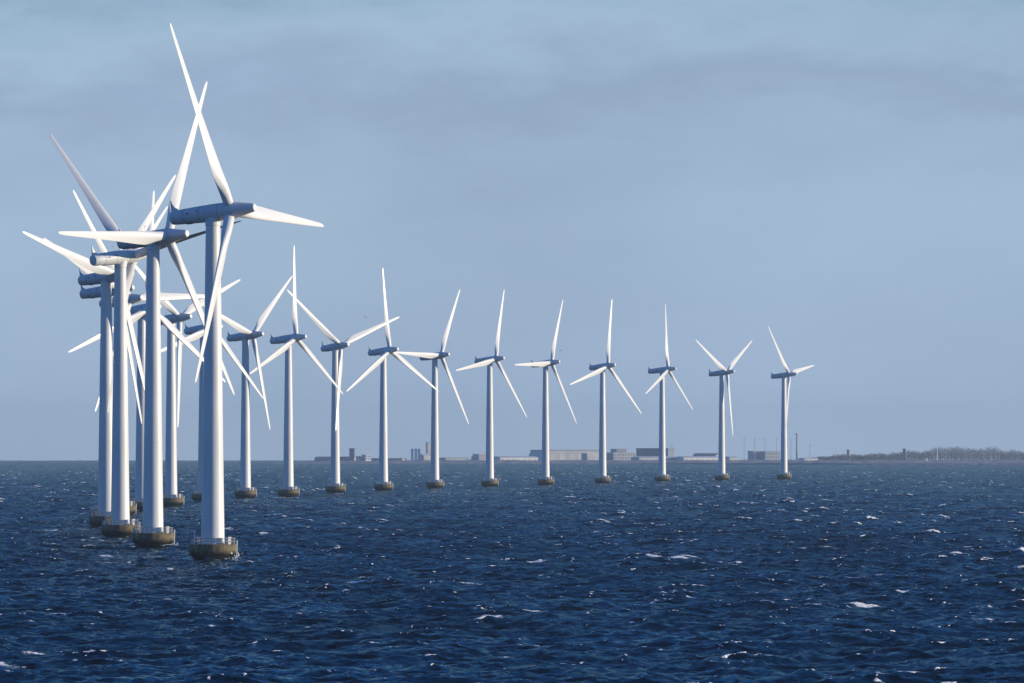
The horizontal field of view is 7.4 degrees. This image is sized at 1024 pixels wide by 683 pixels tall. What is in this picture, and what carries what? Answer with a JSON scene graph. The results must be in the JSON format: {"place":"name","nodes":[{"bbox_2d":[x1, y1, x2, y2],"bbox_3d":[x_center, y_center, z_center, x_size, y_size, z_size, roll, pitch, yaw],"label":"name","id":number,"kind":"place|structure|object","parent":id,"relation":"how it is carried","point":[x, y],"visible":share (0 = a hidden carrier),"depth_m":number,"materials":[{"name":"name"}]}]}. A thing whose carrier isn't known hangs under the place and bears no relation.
{"place":"outdoors","nodes":[
{"label":"outdoors","id":0,"kind":"place"},
{"bbox_2d":[0,460,1023,682],"bbox_3d":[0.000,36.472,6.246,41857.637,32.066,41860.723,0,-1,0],"label":"sea","id":1,"kind":"structure","parent":0,"point":[420,584],"depth_m":1244.72,"materials":[{"name":"liquid"}]},
{"bbox_2d":[22,175,175,526],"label":"wind turbine","id":2,"kind":"object","parent":1,"relation":"in","point":[103,276],"visible":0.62,"depth_m":2007.55,"materials":[{"name":"paint"}]},
{"bbox_2d":[44,206,167,515],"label":"wind turbine","id":3,"kind":"object","parent":1,"relation":"in","point":[92,293],"visible":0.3,"depth_m":2193.45,"materials":[{"name":"paint"}]},
{"bbox_2d":[73,190,204,515],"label":"wind turbine","id":4,"kind":"object","parent":1,"relation":"in","point":[133,298],"visible":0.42,"depth_m":2338.35,"materials":[{"name":"paint"}]},
{"bbox_2d":[49,133,240,536],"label":"wind turbine","id":5,"kind":"object","parent":1,"relation":"in","point":[123,262],"visible":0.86,"depth_m":1793.66,"materials":[{"name":"paint"}]},
{"bbox_2d":[58,81,233,546],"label":"wind turbine","id":6,"kind":"object","parent":1,"relation":"in","point":[152,534],"visible":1,"depth_m":1629.55,"materials":[{"name":"paint"}]},
{"bbox_2d":[68,190,225,510],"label":"wind turbine","id":7,"kind":"object","parent":1,"relation":"in","point":[137,312],"visible":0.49,"depth_m":2493.46,"materials":[{"name":"paint"}]},
{"bbox_2d":[121,249,239,506],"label":"wind turbine","id":8,"kind":"object","parent":1,"relation":"in","point":[172,497],"visible":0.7,"depth_m":2686.17,"materials":[{"name":"paint"}]},
{"bbox_2d":[161,323,263,500],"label":"wind turbine","id":9,"kind":"object","parent":1,"relation":"in","point":[195,332],"visible":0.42,"depth_m":2912.59,"materials":[{"name":"paint"}]},
{"bbox_2d":[169,23,323,560],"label":"wind turbine","id":10,"kind":"object","parent":1,"relation":"in","point":[213,544],"visible":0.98,"depth_m":1448.28,"materials":[{"name":"metal"}]},
{"bbox_2d":[204,276,292,498],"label":"wind turbine","id":11,"kind":"object","parent":1,"relation":"in","point":[245,336],"visible":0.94,"depth_m":3107.44,"materials":[{"name":"paint"},{"name":"weathered concrete"},{"name":"metal"}]},
{"bbox_2d":[249,245,342,496],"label":"wind turbine","id":12,"kind":"object","parent":1,"relation":"in","point":[289,489],"visible":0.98,"depth_m":3185.47,"materials":[{"name":"paint"},{"name":"weathered concrete"},{"name":"metal"}]},
{"bbox_2d":[287,289,398,493],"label":"wind turbine","id":13,"kind":"object","parent":1,"relation":"in","point":[336,347],"visible":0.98,"depth_m":3444.03,"materials":[{"name":"paint"},{"name":"weathered concrete"},{"name":"metal"}]},
{"bbox_2d":[347,269,438,490],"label":"wind turbine","id":14,"kind":"object","parent":1,"relation":"in","point":[384,484],"visible":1,"depth_m":3605.31,"materials":[{"name":"paint"},{"name":"weathered concrete"},{"name":"metal"}]},
{"bbox_2d":[396,290,468,488],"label":"wind turbine","id":15,"kind":"object","parent":1,"relation":"in","point":[433,483],"visible":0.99,"depth_m":3806.41,"materials":[{"name":"paint"},{"name":"weathered concrete"},{"name":"metal"}]},
{"bbox_2d":[456,289,526,486],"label":"wind turbine","id":16,"kind":"object","parent":1,"relation":"in","point":[490,480],"visible":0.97,"depth_m":3971.42,"materials":[{"name":"paint"},{"name":"weathered concrete"},{"name":"metal"}]},
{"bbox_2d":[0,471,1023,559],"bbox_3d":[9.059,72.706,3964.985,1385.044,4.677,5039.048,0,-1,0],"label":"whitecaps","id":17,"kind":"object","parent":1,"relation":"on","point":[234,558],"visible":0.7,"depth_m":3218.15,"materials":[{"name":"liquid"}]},
{"bbox_2d":[514,300,576,484],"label":"wind turbine","id":18,"kind":"object","parent":1,"relation":"in","point":[545,478],"visible":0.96,"depth_m":4143.37,"materials":[{"name":"paint"},{"name":"weathered concrete"},{"name":"metal"}]},
{"bbox_2d":[570,301,641,482],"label":"wind turbine","id":19,"kind":"object","parent":1,"relation":"in","point":[599,368],"visible":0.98,"depth_m":4307.37,"materials":[{"name":"paint"},{"name":"weathered concrete"},{"name":"metal"}]},
{"bbox_2d":[645,304,692,481],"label":"wind turbine","id":20,"kind":"object","parent":1,"relation":"in","point":[662,475],"visible":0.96,"depth_m":4506.36,"materials":[{"name":"paint"},{"name":"weathered concrete"},{"name":"metal"}]},
{"bbox_2d":[696,340,751,479],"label":"wind turbine","id":21,"kind":"object","parent":1,"relation":"in","point":[721,373],"visible":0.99,"depth_m":4676.11,"materials":[{"name":"paint"},{"name":"weathered concrete"},{"name":"metal"}]},
{"bbox_2d":[768,326,813,478],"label":"wind turbine","id":22,"kind":"object","parent":1,"relation":"in","point":[785,474],"visible":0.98,"depth_m":4837.03,"materials":[{"name":"paint"}]},
{"bbox_2d":[0,0,1023,460],"label":"sky","id":23,"kind":"structure","parent":0,"point":[844,179],"materials":[{"name":"blue"}]},
{"bbox_2d":[274,459,1023,463],"bbox_3d":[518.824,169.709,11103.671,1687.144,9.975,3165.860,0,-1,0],"label":"shore land","id":24,"kind":"structure","parent":0,"point":[469,461],"depth_m":10244.85,"materials":[{"name":"grey"}]},
{"bbox_2d":[315,457,340,460],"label":"shed","id":25,"kind":"structure","parent":24,"relation":"on","point":[322,458],"depth_m":11186.01,"materials":[{"name":"grey brick"}]},
{"bbox_2d":[341,457,355,460],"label":"warehouse","id":26,"kind":"structure","parent":24,"relation":"on","point":[348,458],"depth_m":11186.70,"materials":[{"name":"grey brick"}]},
{"bbox_2d":[349,448,355,456],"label":"tower block","id":27,"kind":"structure","parent":24,"relation":"on","point":[352,452],"depth_m":11394.76,"materials":[{"name":"grey concrete"}]},
{"bbox_2d":[356,456,361,460],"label":"white house","id":28,"kind":"structure","parent":24,"relation":"on","point":[358,458],"depth_m":11094.94,"materials":[{"name":"clear concrete"}]},
{"bbox_2d":[362,455,370,460],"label":"white terminal","id":29,"kind":"object","parent":24,"relation":"on","point":[366,457],"visible":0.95,"depth_m":11093.09,"materials":[{"name":"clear concrete"}]},
{"bbox_2d":[371,458,406,460],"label":"shed","id":30,"kind":"structure","parent":24,"relation":"on","point":[389,459],"depth_m":11189.26,"materials":[{"name":"grey brick"}]},
{"bbox_2d":[411,449,413,460],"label":"silo","id":31,"kind":"object","parent":24,"relation":"on","point":[412,454],"visible":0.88,"depth_m":11197.23,"materials":[{"name":"grey concrete"}]},
{"bbox_2d":[414,449,416,460],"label":"silo","id":32,"kind":"object","parent":24,"relation":"on","point":[415,454],"visible":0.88,"depth_m":11197.27,"materials":[{"name":"grey concrete"}]},
{"bbox_2d":[418,454,430,459],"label":"pale shed","id":33,"kind":"structure","parent":24,"relation":"on","point":[424,456],"depth_m":11111.57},
{"bbox_2d":[425,442,430,453],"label":"silo tower","id":34,"kind":"structure","parent":24,"relation":"on","point":[428,447],"depth_m":11196.12,"materials":[{"name":"grey concrete"}]},
{"bbox_2d":[439,458,467,459],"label":"shed","id":35,"kind":"structure","parent":24,"relation":"on","point":[453,458],"depth_m":11187.67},
{"bbox_2d":[473,454,485,459],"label":"pale block","id":36,"kind":"structure","parent":24,"relation":"on","point":[479,456],"depth_m":11291.02,"materials":[{"name":"grey concrete"}]},
{"bbox_2d":[494,456,537,459],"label":"white shed","id":37,"kind":"structure","parent":24,"relation":"on","point":[515,458],"depth_m":11037.22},
{"bbox_2d":[529,450,598,459],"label":"hall","id":38,"kind":"structure","parent":24,"relation":"on","point":[564,454],"depth_m":11168.39,"materials":[{"name":"grey concrete"}]},
{"bbox_2d":[581,453,598,459],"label":"white annex","id":39,"kind":"object","parent":24,"relation":"on","point":[589,456],"visible":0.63,"depth_m":11069.91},
{"bbox_2d":[611,449,625,451],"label":"stepped block","id":40,"kind":"structure","parent":24,"relation":"on","point":[618,450],"depth_m":11340.35,"materials":[{"name":"grey concrete"}]},
{"bbox_2d":[606,452,635,459],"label":"stepped block","id":41,"kind":"structure","parent":24,"relation":"on","point":[618,455],"depth_m":11185.11,"materials":[{"name":"grey concrete"}]},
{"bbox_2d":[630,456,675,459],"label":"white shed","id":42,"kind":"structure","parent":24,"relation":"on","point":[651,458],"depth_m":11035.94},
{"bbox_2d":[636,448,674,455],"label":"dark block","id":43,"kind":"structure","parent":24,"relation":"on","point":[649,451],"depth_m":11281.45,"materials":[{"name":"grey concrete"}]},
{"bbox_2d":[676,456,717,459],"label":"white shed","id":44,"kind":"structure","parent":24,"relation":"on","point":[697,458],"depth_m":11037.25,"materials":[{"name":"white"}]},
{"bbox_2d":[693,453,717,455],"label":"dark warehouse","id":45,"kind":"structure","parent":24,"relation":"on","point":[705,454],"depth_m":11289.89,"materials":[{"name":"grey brick"}]},
{"bbox_2d":[725,456,738,459],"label":"pale shed","id":46,"kind":"structure","parent":24,"relation":"on","point":[731,458],"depth_m":11191.10,"materials":[{"name":"white"}]},
{"bbox_2d":[748,451,757,459],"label":"block","id":47,"kind":"structure","parent":24,"relation":"on","point":[750,455],"depth_m":13490.90,"materials":[{"name":"grey concrete"}]},
{"bbox_2d":[758,451,779,459],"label":"block","id":48,"kind":"structure","parent":24,"relation":"on","point":[766,455],"depth_m":13486.07,"materials":[{"name":"grey concrete"}]},
{"bbox_2d":[795,433,798,459],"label":"chimney","id":49,"kind":"object","parent":24,"relation":"on","point":[796,446],"visible":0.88,"depth_m":12497.63,"materials":[{"name":"grey concrete"}]},
{"bbox_2d":[798,458,821,459],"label":"white shed","id":50,"kind":"structure","parent":24,"relation":"on","point":[808,459],"depth_m":10988.32,"materials":[{"name":"white"}]},
{"bbox_2d":[812,446,1023,460],"bbox_3d":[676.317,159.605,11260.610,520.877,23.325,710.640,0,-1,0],"label":"wood","id":51,"kind":"object","parent":24,"relation":"on","point":[976,455],"visible":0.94,"depth_m":11026.28,"materials":[{"name":"green plant"}]},
{"bbox_2d":[606,463,1023,464],"bbox_3d":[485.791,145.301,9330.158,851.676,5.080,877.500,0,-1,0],"label":"harbour spit","id":52,"kind":"structure","parent":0,"point":[841,463],"depth_m":9223.55,"materials":[{"name":"stone"}]}
]}

